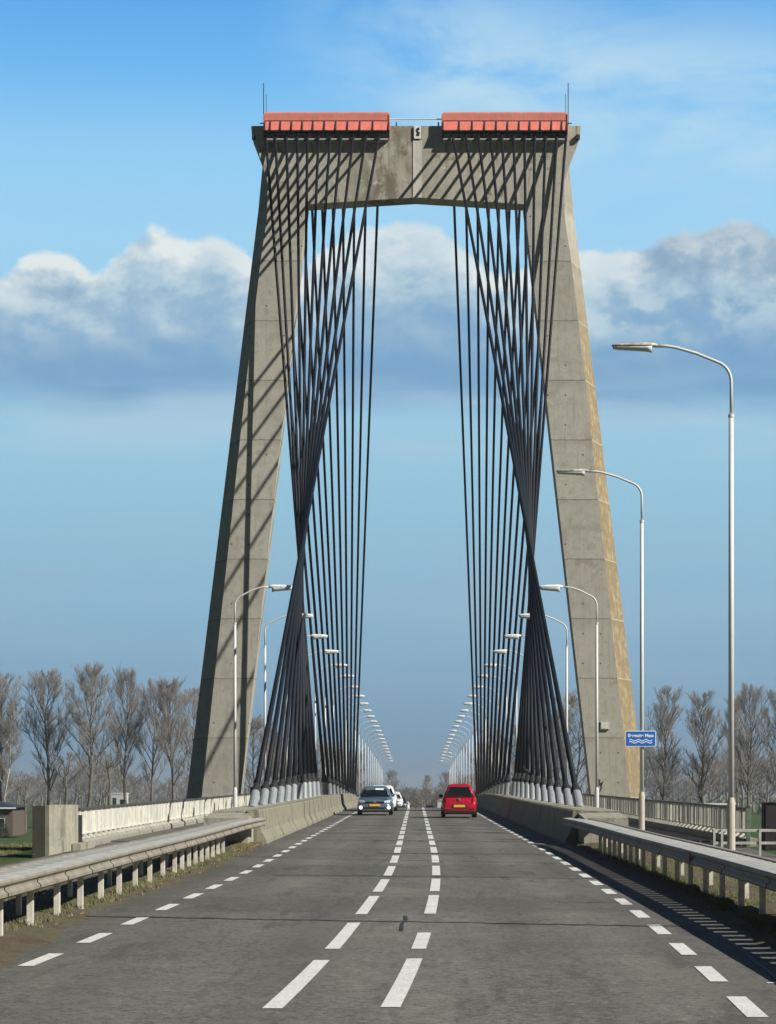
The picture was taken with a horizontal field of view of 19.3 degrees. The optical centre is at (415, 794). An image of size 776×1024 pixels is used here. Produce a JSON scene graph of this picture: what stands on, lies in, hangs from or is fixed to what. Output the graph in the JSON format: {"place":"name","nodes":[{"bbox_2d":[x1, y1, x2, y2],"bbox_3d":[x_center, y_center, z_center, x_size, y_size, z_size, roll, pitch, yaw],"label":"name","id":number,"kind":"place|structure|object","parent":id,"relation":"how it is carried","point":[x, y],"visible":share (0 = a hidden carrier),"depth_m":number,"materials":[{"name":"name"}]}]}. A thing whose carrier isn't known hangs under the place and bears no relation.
{"place":"outdoors","nodes":[
{"label":"outdoors","id":0,"kind":"place"},
{"bbox_2d":[0,700,24,801],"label":"birch tree","id":1,"kind":"object","parent":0,"point":[11,753],"visible":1,"depth_m":300.14,"materials":[{"name":"brown plant"}]},
{"bbox_2d":[0,842,193,893],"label":"path","id":2,"kind":"structure","parent":0,"point":[105,844],"depth_m":50.36,"materials":[{"name":"concrete"}]},
{"bbox_2d":[32,805,94,857],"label":"abutment pillar","id":3,"kind":"structure","parent":2,"relation":"on","point":[56,829],"depth_m":54.43,"materials":[{"name":"concrete"}]},
{"bbox_2d":[0,842,264,970],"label":"verge","id":4,"kind":"structure","parent":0,"point":[14,944],"depth_m":31.27,"materials":[{"name":"soil"}]},
{"bbox_2d":[0,818,265,935],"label":"guardrail","id":5,"kind":"object","parent":4,"relation":"on","point":[29,878],"visible":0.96,"depth_m":32.58,"materials":[{"name":"metal"}]},
{"bbox_2d":[203,813,252,843],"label":"end block","id":6,"kind":"structure","parent":4,"relation":"on","point":[246,836],"depth_m":60.40,"materials":[{"name":"concrete"}]},
{"bbox_2d":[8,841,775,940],"bbox_3d":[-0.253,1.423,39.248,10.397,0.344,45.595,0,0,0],"label":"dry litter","id":7,"kind":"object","parent":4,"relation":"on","point":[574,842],"visible":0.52,"depth_m":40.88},
{"bbox_2d":[0,808,775,1023],"bbox_3d":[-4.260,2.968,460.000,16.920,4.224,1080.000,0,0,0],"label":"road","id":8,"kind":"structure","parent":0,"point":[502,966],"depth_m":24.32,"materials":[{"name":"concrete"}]},
{"bbox_2d":[356,786,394,814],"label":"silver car","id":9,"kind":"object","parent":8,"relation":"on","point":[375,799],"visible":1,"depth_m":111.51,"materials":[{"name":"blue metal"}]},
{"bbox_2d":[18,810,775,1016],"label":"road markings","id":10,"kind":"object","parent":8,"relation":"on","point":[399,989],"visible":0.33,"depth_m":24.40,"materials":[{"name":"paint"}]},
{"bbox_2d":[110,839,775,978],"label":"asphalt seams","id":11,"kind":"object","parent":8,"relation":"on","point":[753,960],"visible":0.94,"depth_m":28.06,"materials":[{"name":"asphalt"}]},
{"bbox_2d":[439,784,477,816],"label":"red car","id":12,"kind":"object","parent":8,"relation":"on","point":[458,798],"visible":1,"depth_m":103.90,"materials":[{"name":"paint"}]},
{"bbox_2d":[0,797,775,865],"bbox_3d":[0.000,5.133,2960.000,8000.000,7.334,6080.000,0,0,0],"label":"ground","id":13,"kind":"structure","parent":0,"point":[22,855],"depth_m":334.45,"materials":[{"name":"plant"}]},
{"bbox_2d":[0,672,24,800],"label":"poplar","id":14,"kind":"object","parent":13,"relation":"on","point":[3,683],"visible":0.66,"depth_m":374.91,"materials":[{"name":"brown plant"}]},
{"bbox_2d":[0,801,26,834],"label":"house","id":15,"kind":"structure","parent":13,"relation":"on","point":[13,815],"depth_m":291.31,"materials":[{"name":"brick"}]},
{"bbox_2d":[14,775,34,833],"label":"pollard tree","id":16,"kind":"object","parent":13,"relation":"on","point":[21,788],"visible":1,"depth_m":319.91,"materials":[{"name":"brown plant"}]},
{"bbox_2d":[11,666,78,804],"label":"poplar","id":17,"kind":"object","parent":13,"relation":"on","point":[54,682],"visible":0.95,"depth_m":370.04,"materials":[{"name":"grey plant"}]},
{"bbox_2d":[47,751,94,804],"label":"pollard tree","id":18,"kind":"object","parent":13,"relation":"on","point":[66,772],"visible":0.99,"depth_m":329.83,"materials":[{"name":"brown plant"}]},
{"bbox_2d":[54,660,133,806],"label":"poplar","id":19,"kind":"object","parent":13,"relation":"on","point":[95,675],"visible":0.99,"depth_m":364.71,"materials":[{"name":"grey plant"}]},
{"bbox_2d":[92,747,129,804],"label":"pollard tree","id":20,"kind":"object","parent":13,"relation":"on","point":[106,765],"visible":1,"depth_m":324.91,"materials":[{"name":"brown plant"}]},
{"bbox_2d":[101,664,149,803],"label":"poplar","id":21,"kind":"object","parent":13,"relation":"on","point":[127,676],"visible":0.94,"depth_m":367.71,"materials":[{"name":"brown plant"}]},
{"bbox_2d":[119,678,181,801],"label":"poplar","id":22,"kind":"object","parent":13,"relation":"on","point":[153,691],"visible":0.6,"depth_m":371.52,"materials":[{"name":"brown plant"}]},
{"bbox_2d":[142,674,194,799],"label":"poplar","id":23,"kind":"object","parent":13,"relation":"on","point":[168,693],"visible":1,"depth_m":365.25,"materials":[{"name":"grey plant"}]},
{"bbox_2d":[170,687,199,778],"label":"poplar","id":24,"kind":"object","parent":13,"relation":"on","point":[194,697],"visible":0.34,"depth_m":379.87,"materials":[{"name":"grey plant"}]},
{"bbox_2d":[243,713,292,793],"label":"bare tree","id":25,"kind":"object","parent":13,"relation":"on","point":[251,743],"visible":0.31,"depth_m":328.70,"materials":[{"name":"brown plant"}]},
{"bbox_2d":[254,727,326,783],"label":"bare tree","id":26,"kind":"object","parent":13,"relation":"on","point":[261,736],"visible":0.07,"depth_m":337.96,"materials":[{"name":"brown plant"}]},
{"bbox_2d":[291,739,343,793],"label":"bare tree","id":27,"kind":"object","parent":13,"relation":"on","point":[318,752],"visible":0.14,"depth_m":378.19,"materials":[{"name":"brown plant"}]},
{"bbox_2d":[2,746,775,813],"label":"wood","id":28,"kind":"object","parent":13,"relation":"on","point":[134,789],"visible":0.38,"depth_m":611.84,"materials":[{"name":"plant"}]},
{"bbox_2d":[186,119,644,798],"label":"bridge pylon","id":29,"kind":"object","parent":13,"relation":"on","point":[416,165],"visible":0.89,"depth_m":123.40,"materials":[{"name":"concrete"}]},
{"bbox_2d":[292,406,327,794],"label":"stay cable","id":30,"kind":"object","parent":29,"relation":"attached to","point":[324,779],"visible":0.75,"depth_m":130.39,"materials":[{"name":"grey paint"}]},
{"bbox_2d":[263,112,389,141],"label":"cable cover","id":31,"kind":"object","parent":29,"relation":"attached to","point":[324,123],"visible":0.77,"depth_m":123.04,"materials":[{"name":"metal"}]},
{"bbox_2d":[441,112,567,141],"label":"cable cover","id":32,"kind":"object","parent":29,"relation":"attached to","point":[506,123],"visible":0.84,"depth_m":123.04,"materials":[{"name":"metal"}]},
{"bbox_2d":[504,404,539,794],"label":"stay cable","id":33,"kind":"object","parent":29,"relation":"attached to","point":[507,779],"visible":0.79,"depth_m":130.38,"materials":[{"name":"grey paint"}]},
{"bbox_2d":[357,780,473,807],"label":"roadside scrub","id":34,"kind":"object","parent":13,"relation":"on","point":[411,804],"visible":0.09,"depth_m":634.96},
{"bbox_2d":[459,739,534,792],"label":"bare tree","id":35,"kind":"object","parent":13,"relation":"on","point":[488,760],"visible":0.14,"depth_m":389.52,"materials":[{"name":"grey plant"}]},
{"bbox_2d":[479,724,540,793],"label":"bare tree","id":36,"kind":"object","parent":13,"relation":"on","point":[513,763],"visible":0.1,"depth_m":369.03,"materials":[{"name":"grey plant"}]},
{"bbox_2d":[503,708,581,781],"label":"bare tree","id":37,"kind":"object","parent":13,"relation":"on","point":[572,738],"visible":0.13,"depth_m":349.10,"materials":[{"name":"brown plant"}]},
{"bbox_2d":[534,689,587,793],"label":"bare tree","id":38,"kind":"object","parent":13,"relation":"on","point":[572,700],"visible":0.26,"depth_m":329.31,"materials":[{"name":"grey plant"}]},
{"bbox_2d":[639,683,687,800],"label":"poplar","id":39,"kind":"object","parent":13,"relation":"on","point":[668,723],"visible":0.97,"depth_m":329.45,"materials":[{"name":"brown plant"}]},
{"bbox_2d":[679,689,727,803],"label":"poplar","id":40,"kind":"object","parent":13,"relation":"on","point":[704,760],"visible":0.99,"depth_m":334.99,"materials":[{"name":"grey plant"}]},
{"bbox_2d":[715,696,755,806],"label":"poplar","id":41,"kind":"object","parent":13,"relation":"on","point":[735,759],"visible":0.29,"depth_m":344.33,"materials":[{"name":"grey plant"}]},
{"bbox_2d":[722,681,775,828],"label":"poplar","id":42,"kind":"object","parent":13,"relation":"on","point":[754,698],"visible":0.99,"depth_m":324.16,"materials":[{"name":"grey plant"}]},
{"bbox_2d":[754,688,775,794],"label":"poplar","id":43,"kind":"object","parent":13,"relation":"on","point":[772,728],"visible":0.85,"depth_m":327.69,"materials":[{"name":"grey plant"}]},
{"bbox_2d":[760,802,775,849],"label":"dark cabinet","id":44,"kind":"object","parent":13,"relation":"on","point":[768,815],"visible":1,"depth_m":56.75,"materials":[{"name":"black metal"}]},
{"bbox_2d":[0,0,775,796],"label":"sky","id":45,"kind":"structure","parent":0,"point":[131,166],"materials":[{"name":"blue"}]},
{"bbox_2d":[0,842,775,948],"bbox_3d":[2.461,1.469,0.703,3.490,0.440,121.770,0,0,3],"label":"verge","id":46,"kind":"structure","parent":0,"point":[733,920],"depth_m":34.01,"materials":[{"name":"green plant"}]},
{"bbox_2d":[578,813,627,843],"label":"end block","id":47,"kind":"structure","parent":46,"relation":"on","point":[584,837],"depth_m":60.40,"materials":[{"name":"concrete"}]},
{"bbox_2d":[562,818,775,913],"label":"guardrail","id":48,"kind":"object","parent":46,"relation":"on","point":[744,869],"visible":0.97,"depth_m":35.63,"materials":[{"name":"metal"}]},
{"bbox_2d":[699,842,775,858],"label":"path","id":49,"kind":"structure","parent":0,"point":[755,852],"depth_m":54.92,"materials":[{"name":"concrete"}]},
{"bbox_2d":[612,342,734,849],"bbox_3d":[5.245,-3.890,46.500,2.520,10.627,0.230,0,0,0],"label":"street lamp","id":50,"kind":"object","parent":49,"relation":"on","point":[641,346],"visible":0.98,"depth_m":46.45,"materials":[{"name":"metal"}]},
{"bbox_2d":[712,829,775,855],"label":"pedestrian barrier","id":51,"kind":"object","parent":49,"relation":"on","point":[714,842],"visible":0.75,"depth_m":50.48,"materials":[{"name":"metal"}]},
{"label":"bridge deck","id":52,"kind":"structure","parent":0,"visible":0},
{"bbox_2d":[111,822,202,841],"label":"walkway","id":53,"kind":"structure","parent":52,"relation":"on","point":[146,835],"depth_m":70.11,"materials":[{"name":"concrete"}]},
{"bbox_2d":[78,793,259,845],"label":"bridge railing","id":54,"kind":"object","parent":53,"relation":"attached to","point":[111,822],"visible":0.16,"depth_m":71.32,"materials":[{"name":"white paint"}]},
{"bbox_2d":[233,584,291,807],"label":"street lamp","id":55,"kind":"object","parent":53,"relation":"on","point":[274,587],"visible":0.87,"depth_m":88.95,"materials":[{"name":"metal"}]},
{"bbox_2d":[264,613,312,775],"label":"street lamp","id":56,"kind":"object","parent":53,"relation":"on","point":[304,615],"visible":0.52,"depth_m":106.65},
{"bbox_2d":[212,794,359,843],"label":"concrete barrier","id":57,"kind":"object","parent":52,"relation":"on","point":[284,818],"visible":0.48,"depth_m":79.08,"materials":[{"name":"concrete"}]},
{"bbox_2d":[264,134,320,795],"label":"stay cable","id":58,"kind":"object","parent":57,"relation":"attached to","point":[289,433],"visible":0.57,"depth_m":122.21,"materials":[{"name":"grey paint"}]},
{"bbox_2d":[274,134,316,795],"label":"stay cable","id":59,"kind":"object","parent":57,"relation":"attached to","point":[313,777],"visible":0.65,"depth_m":120.09,"materials":[{"name":"grey paint"}]},
{"bbox_2d":[285,134,311,796],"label":"stay cable","id":60,"kind":"object","parent":57,"relation":"attached to","point":[309,778],"visible":0.63,"depth_m":117.81,"materials":[{"name":"grey paint"}]},
{"bbox_2d":[296,134,307,797],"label":"stay cable","id":61,"kind":"object","parent":57,"relation":"attached to","point":[305,786],"visible":0.65,"depth_m":115.28,"materials":[{"name":"grey paint"}]},
{"bbox_2d":[297,134,308,798],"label":"stay cable","id":62,"kind":"object","parent":57,"relation":"attached to","point":[300,781],"visible":0.72,"depth_m":112.50,"materials":[{"name":"grey paint"}]},
{"bbox_2d":[291,133,319,799],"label":"stay cable","id":63,"kind":"object","parent":57,"relation":"attached to","point":[294,781],"visible":0.77,"depth_m":109.49,"materials":[{"name":"grey paint"}]},
{"bbox_2d":[284,133,331,800],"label":"stay cable","id":64,"kind":"object","parent":57,"relation":"attached to","point":[287,794],"visible":0.74,"depth_m":106.13,"materials":[{"name":"grey paint"}]},
{"bbox_2d":[276,133,342,801],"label":"stay cable","id":65,"kind":"object","parent":57,"relation":"attached to","point":[281,790],"visible":0.81,"depth_m":102.38,"materials":[{"name":"grey paint"}]},
{"bbox_2d":[268,133,354,803],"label":"stay cable","id":66,"kind":"object","parent":57,"relation":"attached to","point":[274,787],"visible":0.88,"depth_m":97.45,"materials":[{"name":"grey paint"}]},
{"bbox_2d":[259,133,367,804],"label":"stay cable","id":67,"kind":"object","parent":57,"relation":"attached to","point":[265,791],"visible":0.87,"depth_m":89.06,"materials":[{"name":"grey paint"}]},
{"bbox_2d":[295,356,331,793],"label":"stay cable","id":68,"kind":"object","parent":57,"relation":"attached to","point":[329,781],"visible":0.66,"depth_m":134.82,"materials":[{"name":"grey paint"}]},
{"bbox_2d":[248,133,380,806],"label":"stay cable","id":69,"kind":"object","parent":57,"relation":"attached to","point":[255,791],"visible":0.96,"depth_m":86.58,"materials":[{"name":"grey paint"}]},
{"bbox_2d":[300,304,335,793],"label":"stay cable","id":70,"kind":"object","parent":57,"relation":"attached to","point":[333,782],"visible":0.66,"depth_m":138.78,"materials":[{"name":"grey paint"}]},
{"bbox_2d":[304,251,338,793],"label":"stay cable","id":71,"kind":"object","parent":57,"relation":"attached to","point":[327,633],"visible":0.62,"depth_m":141.72,"materials":[{"name":"grey paint"}]},
{"bbox_2d":[311,210,341,793],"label":"stay cable","id":72,"kind":"object","parent":57,"relation":"attached to","point":[329,577],"visible":0.63,"depth_m":143.85,"materials":[{"name":"grey paint"}]},
{"bbox_2d":[321,210,344,793],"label":"stay cable","id":73,"kind":"object","parent":57,"relation":"attached to","point":[334,558],"visible":0.63,"depth_m":146.25,"materials":[{"name":"grey paint"}]},
{"bbox_2d":[332,209,347,793],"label":"stay cable","id":74,"kind":"object","parent":57,"relation":"attached to","point":[340,565],"visible":0.62,"depth_m":148.23,"materials":[{"name":"grey paint"}]},
{"bbox_2d":[342,209,349,793],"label":"stay cable","id":75,"kind":"object","parent":57,"relation":"attached to","point":[345,476],"visible":0.65,"depth_m":148.85,"materials":[{"name":"grey paint"}]},
{"bbox_2d":[349,220,354,793],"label":"stay cable","id":76,"kind":"object","parent":57,"relation":"attached to","point":[352,486],"visible":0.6,"depth_m":150.68,"materials":[{"name":"grey paint"}]},
{"bbox_2d":[352,211,366,794],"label":"stay cable","id":77,"kind":"object","parent":57,"relation":"attached to","point":[361,400],"visible":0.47,"depth_m":151.41,"materials":[{"name":"grey paint"}]},
{"bbox_2d":[354,206,378,794],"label":"stay cable","id":78,"kind":"object","parent":57,"relation":"attached to","point":[371,366],"visible":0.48,"depth_m":152.63,"materials":[{"name":"grey paint"}]},
{"bbox_2d":[476,794,619,843],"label":"concrete barrier","id":79,"kind":"object","parent":52,"relation":"on","point":[543,817],"visible":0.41,"depth_m":79.19,"materials":[{"name":"concrete"}]},
{"bbox_2d":[453,206,477,793],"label":"stay cable","id":80,"kind":"object","parent":79,"relation":"attached to","point":[460,372],"visible":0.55,"depth_m":152.56,"materials":[{"name":"grey paint"}]},
{"bbox_2d":[465,212,479,794],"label":"stay cable","id":81,"kind":"object","parent":79,"relation":"attached to","point":[470,408],"visible":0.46,"depth_m":151.56,"materials":[{"name":"grey paint"}]},
{"bbox_2d":[476,208,481,793],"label":"stay cable","id":82,"kind":"object","parent":79,"relation":"attached to","point":[479,483],"visible":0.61,"depth_m":150.57,"materials":[{"name":"grey paint"}]},
{"bbox_2d":[481,209,489,793],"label":"stay cable","id":83,"kind":"object","parent":79,"relation":"attached to","point":[486,455],"visible":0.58,"depth_m":148.85,"materials":[{"name":"grey paint"}]},
{"bbox_2d":[484,209,499,793],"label":"stay cable","id":84,"kind":"object","parent":79,"relation":"attached to","point":[491,545],"visible":0.67,"depth_m":148.20,"materials":[{"name":"grey paint"}]},
{"bbox_2d":[487,210,510,793],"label":"stay cable","id":85,"kind":"object","parent":79,"relation":"attached to","point":[496,575],"visible":0.63,"depth_m":146.21,"materials":[{"name":"grey paint"}]},
{"bbox_2d":[489,210,520,793],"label":"stay cable","id":86,"kind":"object","parent":79,"relation":"attached to","point":[501,593],"visible":0.64,"depth_m":143.78,"materials":[{"name":"grey paint"}]},
{"bbox_2d":[493,253,527,793],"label":"stay cable","id":87,"kind":"object","parent":79,"relation":"attached to","point":[504,631],"visible":0.68,"depth_m":141.55,"materials":[{"name":"grey paint"}]},
{"bbox_2d":[496,315,530,793],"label":"stay cable","id":88,"kind":"object","parent":79,"relation":"attached to","point":[507,666],"visible":0.63,"depth_m":138.77,"materials":[{"name":"grey paint"}]},
{"bbox_2d":[451,133,583,806],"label":"stay cable","id":89,"kind":"object","parent":79,"relation":"attached to","point":[575,790],"visible":0.94,"depth_m":86.65,"materials":[{"name":"grey paint"}]},
{"bbox_2d":[464,133,572,804],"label":"stay cable","id":90,"kind":"object","parent":79,"relation":"attached to","point":[566,792],"visible":0.83,"depth_m":89.01,"materials":[{"name":"grey paint"}]},
{"bbox_2d":[500,353,536,793],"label":"stay cable","id":91,"kind":"object","parent":79,"relation":"attached to","point":[502,782],"visible":0.61,"depth_m":134.86,"materials":[{"name":"grey paint"}]},
{"bbox_2d":[477,133,563,803],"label":"stay cable","id":92,"kind":"object","parent":79,"relation":"attached to","point":[557,786],"visible":0.84,"depth_m":97.49,"materials":[{"name":"grey paint"}]},
{"bbox_2d":[489,133,555,801],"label":"stay cable","id":93,"kind":"object","parent":79,"relation":"attached to","point":[550,791],"visible":0.8,"depth_m":102.39,"materials":[{"name":"grey paint"}]},
{"bbox_2d":[500,133,547,800],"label":"stay cable","id":94,"kind":"object","parent":79,"relation":"attached to","point":[542,786],"visible":0.81,"depth_m":106.08,"materials":[{"name":"grey paint"}]},
{"bbox_2d":[512,133,540,799],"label":"stay cable","id":95,"kind":"object","parent":79,"relation":"attached to","point":[536,782],"visible":0.77,"depth_m":109.49,"materials":[{"name":"grey paint"}]},
{"bbox_2d":[523,134,534,798],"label":"stay cable","id":96,"kind":"object","parent":79,"relation":"attached to","point":[531,786],"visible":0.72,"depth_m":112.58,"materials":[{"name":"grey paint"}]},
{"bbox_2d":[524,134,535,797],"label":"stay cable","id":97,"kind":"object","parent":79,"relation":"attached to","point":[526,786],"visible":0.69,"depth_m":115.39,"materials":[{"name":"grey paint"}]},
{"bbox_2d":[519,134,546,796],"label":"stay cable","id":98,"kind":"object","parent":79,"relation":"attached to","point":[522,778],"visible":0.66,"depth_m":117.84,"materials":[{"name":"grey paint"}]},
{"bbox_2d":[515,134,557,795],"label":"stay cable","id":99,"kind":"object","parent":79,"relation":"attached to","point":[517,791],"visible":0.63,"depth_m":120.08,"materials":[{"name":"grey paint"}]},
{"bbox_2d":[511,134,566,795],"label":"stay cable","id":100,"kind":"object","parent":79,"relation":"attached to","point":[542,436],"visible":0.64,"depth_m":122.20,"materials":[{"name":"grey paint"}]},
{"bbox_2d":[628,822,720,841],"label":"walkway","id":101,"kind":"structure","parent":52,"relation":"on","point":[690,837],"depth_m":68.81,"materials":[{"name":"concrete"}]},
{"bbox_2d":[518,613,567,777],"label":"street lamp","id":102,"kind":"object","parent":101,"relation":"on","point":[526,615],"visible":0.56,"depth_m":106.65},
{"bbox_2d":[540,585,598,807],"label":"street lamp","id":103,"kind":"object","parent":101,"relation":"on","point":[551,587],"visible":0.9,"depth_m":88.95,"materials":[{"name":"metal"}]},
{"bbox_2d":[556,469,644,829],"bbox_3d":[5.245,-3.986,64.900,2.520,10.533,0.230,0,0,0],"label":"street lamp","id":104,"kind":"object","parent":101,"relation":"on","point":[581,472],"visible":1,"depth_m":64.85,"materials":[{"name":"metal"}]},
{"bbox_2d":[625,731,655,746],"bbox_3d":[6.379,-1.585,64.819,0.870,0.450,0.062,0,0,-2],"label":"river sign","id":105,"kind":"object","parent":104,"relation":"attached to","point":[640,738],"visible":1,"depth_m":64.79,"materials":[{"name":"metal"}]},
{"bbox_2d":[572,793,757,846],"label":"bridge railing","id":106,"kind":"object","parent":101,"relation":"attached to","point":[700,819],"visible":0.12,"depth_m":72.71,"materials":[{"name":"white paint"}]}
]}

